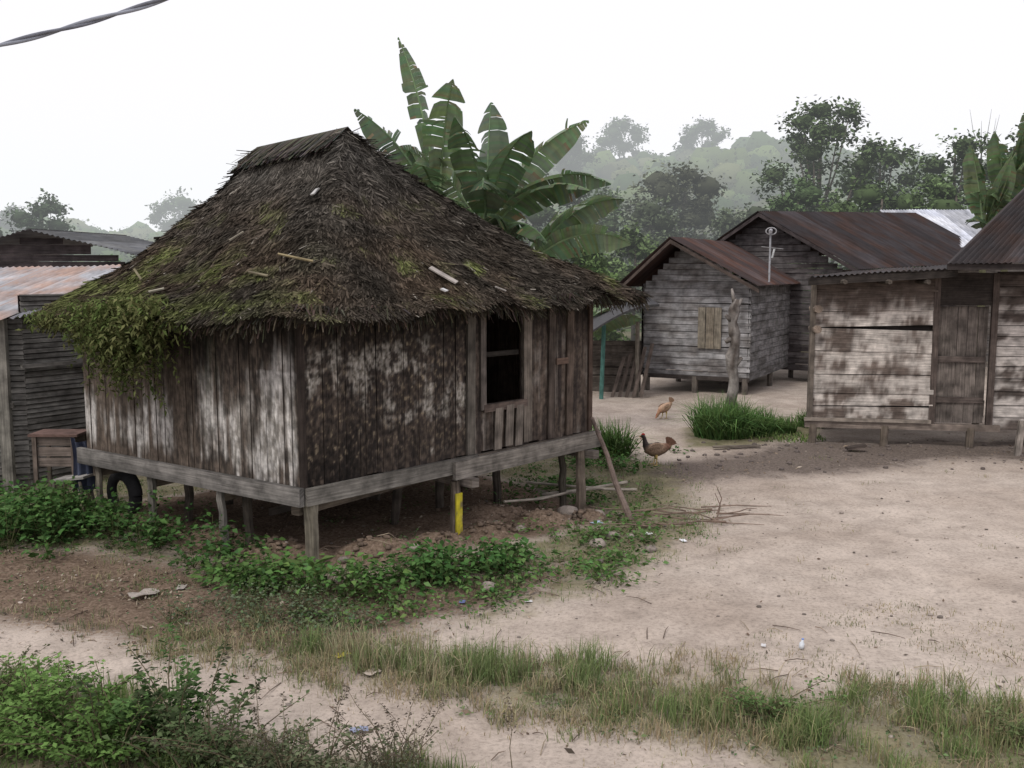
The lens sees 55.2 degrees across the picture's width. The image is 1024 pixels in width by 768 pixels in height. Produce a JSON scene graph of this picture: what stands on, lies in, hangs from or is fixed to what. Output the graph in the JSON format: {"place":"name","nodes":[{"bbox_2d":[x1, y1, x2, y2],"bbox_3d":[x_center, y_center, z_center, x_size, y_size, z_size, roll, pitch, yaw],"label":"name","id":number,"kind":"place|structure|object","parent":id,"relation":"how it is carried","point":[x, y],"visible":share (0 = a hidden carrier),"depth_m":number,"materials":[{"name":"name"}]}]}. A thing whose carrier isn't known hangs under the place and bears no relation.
{"place":"outdoors","nodes":[
{"label":"outdoors","id":0,"kind":"place"},
{"bbox_2d":[0,0,167,46],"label":"overhead cable","id":1,"kind":"object","parent":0,"point":[75,25],"visible":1,"depth_m":5.07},
{"bbox_2d":[0,331,1023,767],"bbox_3d":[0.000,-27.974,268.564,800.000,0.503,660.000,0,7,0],"label":"ground","id":2,"kind":"structure","parent":0,"point":[956,563],"depth_m":9.30,"materials":[{"name":"soil"}]},
{"bbox_2d":[2,188,77,261],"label":"broadleaf tree","id":3,"kind":"object","parent":2,"relation":"on","point":[45,208],"visible":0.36,"depth_m":57.20,"materials":[{"name":"green plant"}]},
{"bbox_2d":[0,644,95,714],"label":"seedhead weed","id":4,"kind":"object","parent":2,"relation":"on","point":[65,666],"visible":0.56,"depth_m":6.63,"materials":[{"name":"green plant"}]},
{"bbox_2d":[0,651,105,708],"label":"leafy bush","id":5,"kind":"object","parent":2,"relation":"on","point":[38,667],"visible":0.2,"depth_m":6.88,"materials":[{"name":"green plant"}]},
{"bbox_2d":[28,429,90,501],"bbox_3d":[-5.590,1.099,12.176,0.600,1.025,0.420,0,7,0],"label":"wooden crate","id":6,"kind":"object","parent":2,"relation":"on","point":[48,438],"visible":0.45,"depth_m":11.98,"materials":[{"name":"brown wood"}]},
{"bbox_2d":[0,655,143,767],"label":"leafy bush","id":7,"kind":"object","parent":2,"relation":"on","point":[34,702],"visible":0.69,"depth_m":6.14,"materials":[{"name":"green plant"}]},
{"bbox_2d":[53,473,96,513],"bbox_3d":[-5.264,1.342,11.806,0.496,0.533,0.256,2,7,13],"label":"wooden stool","id":8,"kind":"object","parent":2,"relation":"on","point":[69,477],"visible":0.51,"depth_m":11.70,"materials":[{"name":"grey wood"}]},
{"bbox_2d":[0,228,153,492],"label":"tin roofed shed","id":9,"kind":"structure","parent":2,"relation":"on","point":[41,387],"depth_m":13.52,"materials":[{"name":"grey wood"}]},
{"bbox_2d":[0,471,162,559],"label":"weed patch","id":10,"kind":"object","parent":2,"relation":"on","point":[11,524],"visible":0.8,"depth_m":10.75,"materials":[{"name":"green plant"}]},
{"bbox_2d":[97,254,127,262],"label":"broadleaf tree","id":11,"kind":"object","parent":2,"relation":"on","point":[113,261],"visible":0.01,"depth_m":43.58,"materials":[{"name":"green plant"}]},
{"bbox_2d":[0,656,247,767],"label":"leafy bush","id":12,"kind":"object","parent":2,"relation":"on","point":[92,727],"visible":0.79,"depth_m":5.86,"materials":[{"name":"green plant"}]},
{"bbox_2d":[107,472,142,513],"bbox_3d":[-4.750,1.337,11.981,0.643,0.641,0.136,4,8,34],"label":"old tyre","id":13,"kind":"object","parent":2,"relation":"on","point":[131,482],"visible":0.69,"depth_m":11.84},
{"bbox_2d":[128,588,159,597],"bbox_3d":[-3.450,1.957,9.185,0.260,0.028,0.156,-5,8,-37],"label":"pale rag","id":14,"kind":"object","parent":2,"relation":"on","point":[136,594],"visible":1,"depth_m":9.19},
{"bbox_2d":[13,480,285,573],"bbox_3d":[-3.934,1.489,10.664,3.237,0.642,1.672,3,7,26],"label":"weed patch","id":15,"kind":"object","parent":2,"relation":"on","point":[155,539],"visible":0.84,"depth_m":10.55,"materials":[{"name":"green plant"}]},
{"bbox_2d":[71,625,270,767],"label":"seedhead weed","id":16,"kind":"object","parent":2,"relation":"on","point":[139,693],"visible":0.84,"depth_m":5.91,"materials":[{"name":"green plant"}]},
{"bbox_2d":[105,621,240,767],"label":"leafy bush","id":17,"kind":"object","parent":2,"relation":"on","point":[129,703],"visible":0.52,"depth_m":6.11,"materials":[{"name":"green plant"}]},
{"bbox_2d":[176,584,186,589],"bbox_3d":[-3.150,1.930,9.333,0.084,0.013,0.140,-1,7,-5],"label":"pale rag","id":18,"kind":"object","parent":2,"relation":"on","point":[182,587],"visible":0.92,"depth_m":9.32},
{"bbox_2d":[101,687,309,767],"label":"leafy bush","id":19,"kind":"object","parent":2,"relation":"on","point":[191,741],"visible":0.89,"depth_m":5.78,"materials":[{"name":"green plant"}]},
{"bbox_2d":[0,654,486,767],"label":"grass tuft","id":20,"kind":"object","parent":2,"relation":"on","point":[126,695],"visible":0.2,"depth_m":6.00,"materials":[{"name":"green plant"}]},
{"bbox_2d":[130,653,397,767],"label":"seedhead weed","id":21,"kind":"object","parent":2,"relation":"on","point":[264,739],"visible":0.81,"depth_m":5.69,"materials":[{"name":"green plant"}]},
{"bbox_2d":[0,545,533,643],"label":"weeds","id":22,"kind":"object","parent":2,"relation":"on","point":[182,619],"visible":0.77,"depth_m":9.07,"materials":[{"name":"green plant"}]},
{"bbox_2d":[126,573,422,651],"bbox_3d":[-1.980,1.879,8.513,2.438,0.370,1.642,3,7,23],"label":"grass patch","id":23,"kind":"object","parent":2,"relation":"on","point":[305,605],"visible":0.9,"depth_m":8.50,"materials":[{"name":"green plant"}]},
{"bbox_2d":[0,542,573,657],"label":"dry grass","id":24,"kind":"structure","parent":2,"relation":"on","point":[103,610],"depth_m":8.78,"materials":[{"name":"beige plant"}]},
{"bbox_2d":[253,555,335,587],"bbox_3d":[-2.022,1.863,9.400,0.807,0.537,0.577,6,9,40],"label":"broadleaf seedling","id":25,"kind":"object","parent":2,"relation":"on","point":[313,563],"visible":0.46,"depth_m":9.37,"materials":[{"name":"green plant"}]},
{"bbox_2d":[171,695,423,767],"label":"leafy bush","id":26,"kind":"object","parent":2,"relation":"on","point":[305,760],"visible":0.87,"depth_m":5.69,"materials":[{"name":"green plant"}]},
{"bbox_2d":[178,546,436,607],"bbox_3d":[-2.003,1.774,9.276,2.706,0.486,1.399,3,7,22],"label":"weed patch","id":27,"kind":"object","parent":2,"relation":"on","point":[243,571],"visible":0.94,"depth_m":9.16,"materials":[{"name":"green plant"}]},
{"bbox_2d":[16,124,653,561],"bbox_3d":[-1.927,-0.576,12.204,5.054,5.086,6.677,5,8,39],"label":"thatched hut","id":28,"kind":"object","parent":2,"relation":"on","point":[308,328],"visible":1,"depth_m":10.70,"materials":[{"name":"brown plant"}]},
{"bbox_2d":[70,437,95,491],"bbox_3d":[-5.165,0.975,11.789,0.270,0.680,0.159,0,7,0],"label":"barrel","id":29,"kind":"object","parent":28,"relation":"hanging from","point":[79,469],"visible":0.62,"depth_m":11.80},
{"bbox_2d":[350,726,367,731],"bbox_3d":[-1.000,2.252,6.400,0.120,0.011,0.072,-1,7,-10],"label":"blue wrapper","id":30,"kind":"object","parent":2,"relation":"on","point":[354,728],"visible":0.66,"depth_m":6.40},
{"bbox_2d":[5,450,715,643],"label":"weeds","id":31,"kind":"object","parent":2,"relation":"on","point":[494,610],"visible":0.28,"depth_m":11.06,"materials":[{"name":"green plant"}]},
{"bbox_2d":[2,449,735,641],"bbox_3d":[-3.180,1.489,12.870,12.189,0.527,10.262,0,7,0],"label":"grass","id":32,"kind":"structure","parent":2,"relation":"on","point":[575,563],"depth_m":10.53,"materials":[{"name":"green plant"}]},
{"bbox_2d":[362,668,380,674],"bbox_3d":[-1.050,2.156,7.346,0.078,0.016,0.130,5,8,35],"label":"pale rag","id":33,"kind":"object","parent":2,"relation":"on","point":[368,672],"visible":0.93,"depth_m":7.33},
{"bbox_2d":[269,476,477,515],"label":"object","id":34,"kind":"object","parent":2,"relation":"on","point":[278,509],"visible":0.06,"depth_m":12.06,"materials":[{"name":"brown wood"}]},
{"bbox_2d":[334,723,442,767],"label":"leafy bush","id":35,"kind":"object","parent":2,"relation":"on","point":[404,764],"visible":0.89,"depth_m":5.67,"materials":[{"name":"green plant"}]},
{"bbox_2d":[354,37,464,196],"bbox_3d":[-1.637,-2.390,16.510,1.544,6.969,1.930,-6,9,-44],"label":"banana plant","id":36,"kind":"object","parent":2,"relation":"on","point":[448,111],"visible":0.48,"depth_m":16.59,"materials":[{"name":"green plant"}]},
{"bbox_2d":[324,682,515,767],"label":"seedhead weed","id":37,"kind":"object","parent":2,"relation":"on","point":[369,746],"visible":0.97,"depth_m":5.67,"materials":[{"name":"green plant"}]},
{"bbox_2d":[373,530,559,591],"bbox_3d":[-0.420,1.709,9.752,1.823,0.459,1.783,0,7,0],"label":"weed patch","id":38,"kind":"object","parent":2,"relation":"on","point":[433,564],"visible":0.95,"depth_m":9.58,"materials":[{"name":"green plant"}]},
{"bbox_2d":[274,612,659,703],"bbox_3d":[-0.393,2.026,7.432,3.111,0.358,0.907,1,7,13],"label":"grass tuft","id":39,"kind":"object","parent":2,"relation":"on","point":[467,661],"visible":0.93,"depth_m":7.37,"materials":[{"name":"green plant"}]},
{"bbox_2d":[276,519,678,644],"bbox_3d":[0.146,1.849,9.666,2.281,0.269,5.300,6,9,40],"label":"weed patch","id":40,"kind":"object","parent":2,"relation":"on","point":[519,577],"visible":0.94,"depth_m":9.40,"materials":[{"name":"green plant"}]},
{"bbox_2d":[0,130,991,331],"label":"distant forest","id":41,"kind":"object","parent":2,"relation":"on","point":[739,161],"visible":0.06,"depth_m":110.82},
{"bbox_2d":[399,102,610,246],"bbox_3d":[-0.194,-1.920,16.675,3.353,5.999,2.435,-3,7,-24],"label":"banana plant","id":42,"kind":"object","parent":2,"relation":"on","point":[488,184],"visible":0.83,"depth_m":16.49,"materials":[{"name":"green plant"}]},
{"bbox_2d":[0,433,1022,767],"bbox_3d":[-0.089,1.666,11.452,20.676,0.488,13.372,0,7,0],"label":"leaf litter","id":43,"kind":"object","parent":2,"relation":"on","point":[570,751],"visible":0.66,"depth_m":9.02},
{"bbox_2d":[1,533,1023,767],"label":"fallen leaves","id":44,"kind":"object","parent":2,"relation":"on","point":[928,665],"visible":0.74,"depth_m":8.13,"materials":[{"name":"brown plant"}]},
{"bbox_2d":[9,440,1023,765],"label":"stones","id":45,"kind":"object","parent":2,"relation":"on","point":[569,512],"visible":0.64,"depth_m":11.05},
{"bbox_2d":[478,170,573,262],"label":"broadleaf tree","id":46,"kind":"object","parent":2,"relation":"on","point":[537,219],"visible":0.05,"depth_m":50.07,"materials":[{"name":"green plant"}]},
{"bbox_2d":[448,167,630,277],"bbox_3d":[0.598,-1.485,17.076,3.287,5.042,2.294,-1,7,-11],"label":"banana plant","id":47,"kind":"object","parent":2,"relation":"on","point":[568,226],"visible":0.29,"depth_m":17.17,"materials":[{"name":"green plant"}]},
{"bbox_2d":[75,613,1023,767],"bbox_3d":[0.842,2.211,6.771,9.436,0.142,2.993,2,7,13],"label":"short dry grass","id":48,"kind":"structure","parent":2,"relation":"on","point":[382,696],"depth_m":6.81,"materials":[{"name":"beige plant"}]},
{"bbox_2d":[503,481,636,502],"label":"cut poles","id":49,"kind":"object","parent":2,"relation":"on","point":[567,492],"visible":0.91,"depth_m":13.26,"materials":[{"name":"brown wood"}]},
{"bbox_2d":[526,177,629,271],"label":"broadleaf tree","id":50,"kind":"object","parent":2,"relation":"on","point":[608,222],"visible":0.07,"depth_m":50.19,"materials":[{"name":"green plant"}]},
{"bbox_2d":[483,440,694,505],"bbox_3d":[0.975,1.180,14.850,2.508,0.624,4.993,3,7,27],"label":"weed patch","id":51,"kind":"object","parent":2,"relation":"on","point":[589,463],"visible":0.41,"depth_m":14.25,"materials":[{"name":"green plant"}]},
{"bbox_2d":[175,621,1023,767],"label":"weeds","id":52,"kind":"object","parent":2,"relation":"on","point":[736,711],"visible":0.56,"depth_m":6.65,"materials":[{"name":"green plant"}]},
{"bbox_2d":[564,244,634,340],"bbox_3d":[2.717,-3.318,38.189,3.582,4.377,3.717,-4,8,-32],"label":"broadleaf tree","id":53,"kind":"object","parent":2,"relation":"on","point":[599,262],"visible":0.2,"depth_m":37.56,"materials":[{"name":"green plant"}]},
{"bbox_2d":[504,476,696,560],"bbox_3d":[1.371,1.655,12.327,2.187,0.380,4.160,3,7,22],"label":"weed patch","id":54,"kind":"object","parent":2,"relation":"on","point":[612,528],"visible":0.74,"depth_m":11.75,"materials":[{"name":"green plant"}]},
{"bbox_2d":[590,417,633,520],"bbox_3d":[1.277,1.088,12.613,0.087,1.238,0.908,-4,8,-32],"label":"leaning pole","id":55,"kind":"object","parent":2,"relation":"on","point":[622,499],"visible":0.9,"depth_m":12.56,"materials":[{"name":"brown wood"}]},
{"bbox_2d":[593,304,642,337],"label":"banana plant","id":56,"kind":"object","parent":2,"relation":"on","point":[627,320],"visible":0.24,"depth_m":24.40,"materials":[{"name":"green plant"}]},
{"bbox_2d":[593,297,659,398],"bbox_3d":[2.309,-0.849,23.508,2.221,2.501,2.300,0,7,0],"label":"lean to shelter","id":57,"kind":"object","parent":2,"relation":"on","point":[617,366],"visible":0.56,"depth_m":23.53,"materials":[{"name":"grey wood"}]},
{"bbox_2d":[590,415,663,457],"bbox_3d":[1.559,0.823,16.108,2.206,0.724,2.701,0,7,0],"label":"spider grass clump","id":58,"kind":"object","parent":2,"relation":"on","point":[615,440],"visible":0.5,"depth_m":15.86,"materials":[{"name":"green plant"}]},
{"bbox_2d":[601,222,661,340],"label":"broadleaf tree","id":59,"kind":"object","parent":2,"relation":"on","point":[639,248],"visible":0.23,"depth_m":41.35,"materials":[{"name":"green plant"}]},
{"bbox_2d":[610,195,698,313],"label":"broadleaf tree","id":60,"kind":"object","parent":2,"relation":"on","point":[649,214],"visible":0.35,"depth_m":48.75,"materials":[{"name":"green plant"}]},
{"bbox_2d":[639,433,676,465],"bbox_3d":[2.252,1.002,15.173,0.580,0.504,0.220,0,7,0],"label":"hen","id":61,"kind":"object","parent":2,"relation":"on","point":[656,449],"visible":0.99,"depth_m":15.11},
{"bbox_2d":[656,397,673,418],"bbox_3d":[3.162,0.491,20.200,0.528,0.437,0.189,-4,8,-33],"label":"hen","id":62,"kind":"object","parent":2,"relation":"on","point":[664,408],"visible":0.99,"depth_m":20.13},
{"bbox_2d":[619,154,747,238],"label":"broadleaf tree","id":63,"kind":"object","parent":2,"relation":"on","point":[698,213],"visible":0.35,"depth_m":52.37,"materials":[{"name":"green plant"}]},
{"bbox_2d":[587,486,783,527],"bbox_3d":[2.110,1.493,12.127,2.430,0.468,1.463,0,7,0],"label":"brushwood pile","id":64,"kind":"object","parent":2,"relation":"on","point":[712,520],"visible":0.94,"depth_m":12.06,"materials":[{"name":"brown plant"}]},
{"bbox_2d":[641,245,802,394],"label":"walls and posts","id":65,"kind":"structure","parent":2,"relation":"on","point":[681,327],"depth_m":24.16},
{"bbox_2d":[620,236,800,286],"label":"tin roof","id":66,"kind":"structure","parent":65,"relation":"on","point":[739,261],"depth_m":24.61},
{"bbox_2d":[622,239,758,292],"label":"bargeboards","id":67,"kind":"object","parent":66,"relation":"attached to","point":[695,255],"visible":0.85,"depth_m":23.02,"materials":[{"name":"brown wood"}]},
{"bbox_2d":[651,389,796,439],"bbox_3d":[3.784,0.529,17.731,3.324,0.881,3.636,0,7,0],"label":"spider grass clump","id":68,"kind":"object","parent":2,"relation":"on","point":[710,423],"visible":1,"depth_m":17.44,"materials":[{"name":"green plant"}]},
{"bbox_2d":[724,288,742,406],"bbox_3d":[4.084,-0.392,18.067,0.348,2.731,0.247,2,7,18],"label":"dead tree trunk","id":69,"kind":"object","parent":2,"relation":"on","point":[733,359],"visible":0.8,"depth_m":17.97,"materials":[{"name":"wood"}]},
{"bbox_2d":[704,202,770,239],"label":"broadleaf tree","id":70,"kind":"object","parent":2,"relation":"on","point":[724,224],"visible":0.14,"depth_m":49.02,"materials":[{"name":"green plant"}]},
{"bbox_2d":[724,405,792,436],"bbox_3d":[4.379,0.627,18.105,2.607,0.635,2.407,-5,9,-39],"label":"spider grass clump","id":71,"kind":"object","parent":2,"relation":"on","point":[769,427],"visible":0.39,"depth_m":17.75,"materials":[{"name":"green plant"}]},
{"bbox_2d":[708,672,847,733],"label":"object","id":72,"kind":"object","parent":2,"relation":"on","point":[746,699],"visible":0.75,"depth_m":6.57,"materials":[{"name":"green plant"}]},
{"bbox_2d":[763,411,803,433],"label":"spider grass clump","id":73,"kind":"object","parent":2,"relation":"on","point":[788,426],"visible":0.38,"depth_m":18.22,"materials":[{"name":"green plant"}]},
{"bbox_2d":[744,431,825,442],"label":"spider grass clump","id":74,"kind":"object","parent":2,"relation":"on","point":[803,438],"visible":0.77,"depth_m":17.53,"materials":[{"name":"green plant"}]},
{"bbox_2d":[712,443,866,449],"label":"loose planks","id":75,"kind":"object","parent":2,"relation":"on","point":[857,446],"visible":1,"depth_m":16.54,"materials":[{"name":"brown wood"}]},
{"bbox_2d":[579,663,1023,767],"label":"grass tuft","id":76,"kind":"object","parent":2,"relation":"on","point":[813,725],"visible":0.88,"depth_m":6.46,"materials":[{"name":"green plant"}]},
{"bbox_2d":[799,638,803,648],"bbox_3d":[2.302,2.062,7.788,0.043,0.083,0.040,0,7,0],"label":"plastic bottle","id":77,"kind":"object","parent":2,"relation":"on","point":[801,644],"visible":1,"depth_m":7.78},
{"bbox_2d":[762,169,843,319],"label":"broadleaf tree","id":78,"kind":"object","parent":2,"relation":"on","point":[809,196],"visible":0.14,"depth_m":42.01,"materials":[{"name":"green plant"}]},
{"bbox_2d":[788,407,822,428],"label":"spider grass clump","id":79,"kind":"object","parent":2,"relation":"on","point":[800,417],"visible":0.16,"depth_m":19.08,"materials":[{"name":"green plant"}]},
{"bbox_2d":[743,96,894,267],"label":"broadleaf tree","id":80,"kind":"object","parent":2,"relation":"on","point":[822,134],"visible":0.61,"depth_m":44.56,"materials":[{"name":"green plant"}]},
{"bbox_2d":[697,217,955,370],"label":"walls","id":81,"kind":"structure","parent":2,"relation":"on","point":[814,262],"depth_m":26.72,"materials":[{"name":"grey wood"}]},
{"bbox_2d":[761,227,782,281],"bbox_3d":[5.950,-2.947,22.311,0.502,1.242,0.242,0,7,0],"label":"service mast","id":82,"kind":"object","parent":81,"relation":"attached to","point":[770,234],"visible":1,"depth_m":22.38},
{"bbox_2d":[715,211,962,269],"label":"tin roof","id":83,"kind":"structure","parent":81,"relation":"on","point":[865,240],"depth_m":27.70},
{"bbox_2d":[719,213,859,274],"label":"bargeboards","id":84,"kind":"object","parent":83,"relation":"attached to","point":[796,236],"visible":0.72,"depth_m":26.04,"materials":[{"name":"brown wood"}]},
{"bbox_2d":[692,445,1020,617],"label":"sparse grass","id":85,"kind":"structure","parent":2,"relation":"on","point":[819,525],"depth_m":11.15,"materials":[{"name":"green plant"}]},
{"bbox_2d":[822,137,923,268],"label":"broadleaf tree","id":86,"kind":"object","parent":2,"relation":"on","point":[899,157],"visible":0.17,"depth_m":44.93,"materials":[{"name":"green plant"}]},
{"bbox_2d":[725,592,1023,688],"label":"sparse grass","id":87,"kind":"structure","parent":2,"relation":"on","point":[897,622],"depth_m":7.99,"materials":[{"name":"green plant"}]},
{"bbox_2d":[816,165,935,268],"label":"broadleaf tree","id":88,"kind":"object","parent":2,"relation":"on","point":[868,196],"visible":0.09,"depth_m":40.46,"materials":[{"name":"green plant"}]},
{"bbox_2d":[804,272,1023,455],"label":"walls and posts","id":89,"kind":"structure","parent":2,"relation":"on","point":[884,358],"depth_m":16.80,"materials":[{"name":"white wood"}]},
{"bbox_2d":[810,188,1023,277],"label":"tin roof","id":90,"kind":"structure","parent":89,"relation":"on","point":[998,238],"depth_m":16.15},
{"bbox_2d":[808,264,1023,284],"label":"fascia","id":91,"kind":"structure","parent":90,"relation":"attached to","point":[949,272],"depth_m":16.17,"materials":[{"name":"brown wood"}]},
{"bbox_2d":[878,128,990,209],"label":"broadleaf tree","id":92,"kind":"object","parent":2,"relation":"on","point":[936,165],"visible":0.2,"depth_m":42.83,"materials":[{"name":"green plant"}]},
{"bbox_2d":[899,173,991,267],"bbox_3d":[18.225,-5.011,39.638,5.354,7.085,6.040,0,7,0],"label":"broadleaf tree","id":93,"kind":"object","parent":2,"relation":"on","point":[943,195],"visible":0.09,"depth_m":39.36,"materials":[{"name":"green plant"}]},
{"bbox_2d":[880,209,1023,361],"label":"wooden house","id":94,"kind":"structure","parent":2,"relation":"on","point":[953,221],"depth_m":32.02,"materials":[{"name":"grey metal"}]},
{"bbox_2d":[970,109,999,163],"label":"bare tree","id":95,"kind":"object","parent":2,"relation":"on","point":[981,132],"visible":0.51,"depth_m":43.55,"materials":[{"name":"grey plant"}]},
{"bbox_2d":[947,695,1023,750],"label":"leafy bush","id":96,"kind":"object","parent":2,"relation":"on","point":[1021,726],"visible":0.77,"depth_m":6.29,"materials":[{"name":"green plant"}]},
{"bbox_2d":[962,145,1023,368],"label":"banana plant","id":97,"kind":"object","parent":2,"relation":"on","point":[1009,178],"visible":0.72,"depth_m":26.84,"materials":[{"name":"green plant"}]},
{"bbox_2d":[970,124,1023,271],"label":"banana plant","id":98,"kind":"object","parent":2,"relation":"on","point":[996,149],"visible":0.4,"depth_m":26.93,"materials":[{"name":"green plant"}]},
{"bbox_2d":[983,124,1018,181],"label":"broadleaf tree","id":99,"kind":"object","parent":2,"relation":"on","point":[1011,149],"visible":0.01,"depth_m":41.92,"materials":[{"name":"green plant"}]},
{"bbox_2d":[1018,113,1023,144],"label":"banana plant","id":100,"kind":"object","parent":2,"relation":"on","point":[1022,121],"visible":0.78,"depth_m":26.81,"materials":[{"name":"green plant"}]},
{"bbox_2d":[0,0,1023,231],"label":"sky","id":101,"kind":"structure","parent":0,"point":[108,117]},
{"bbox_2d":[110,607,1023,767],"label":"dry grass","id":102,"kind":"structure","parent":0,"point":[326,662],"depth_m":7.02,"materials":[{"name":"green plant"}]},
{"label":"hill","id":103,"kind":"structure","parent":0,"visible":0},
{"bbox_2d":[0,202,48,232],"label":"ridge tree","id":104,"kind":"object","parent":103,"relation":"on","point":[5,218],"visible":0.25,"depth_m":116.91,"materials":[{"name":"grey plant"}]},
{"bbox_2d":[144,186,201,230],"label":"ridge tree","id":105,"kind":"object","parent":103,"relation":"on","point":[178,204],"visible":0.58,"depth_m":126.47,"materials":[{"name":"green plant"}]},
{"bbox_2d":[551,135,600,173],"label":"ridge tree","id":106,"kind":"object","parent":103,"relation":"on","point":[572,163],"visible":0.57,"depth_m":116.63,"materials":[{"name":"grey plant"}]},
{"bbox_2d":[590,115,650,159],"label":"ridge tree","id":107,"kind":"object","parent":103,"relation":"on","point":[613,134],"visible":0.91,"depth_m":133.44,"materials":[{"name":"green plant"}]},
{"bbox_2d":[672,115,730,152],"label":"ridge tree","id":108,"kind":"object","parent":103,"relation":"on","point":[689,138],"visible":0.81,"depth_m":131.47,"materials":[{"name":"green plant"}]}
]}

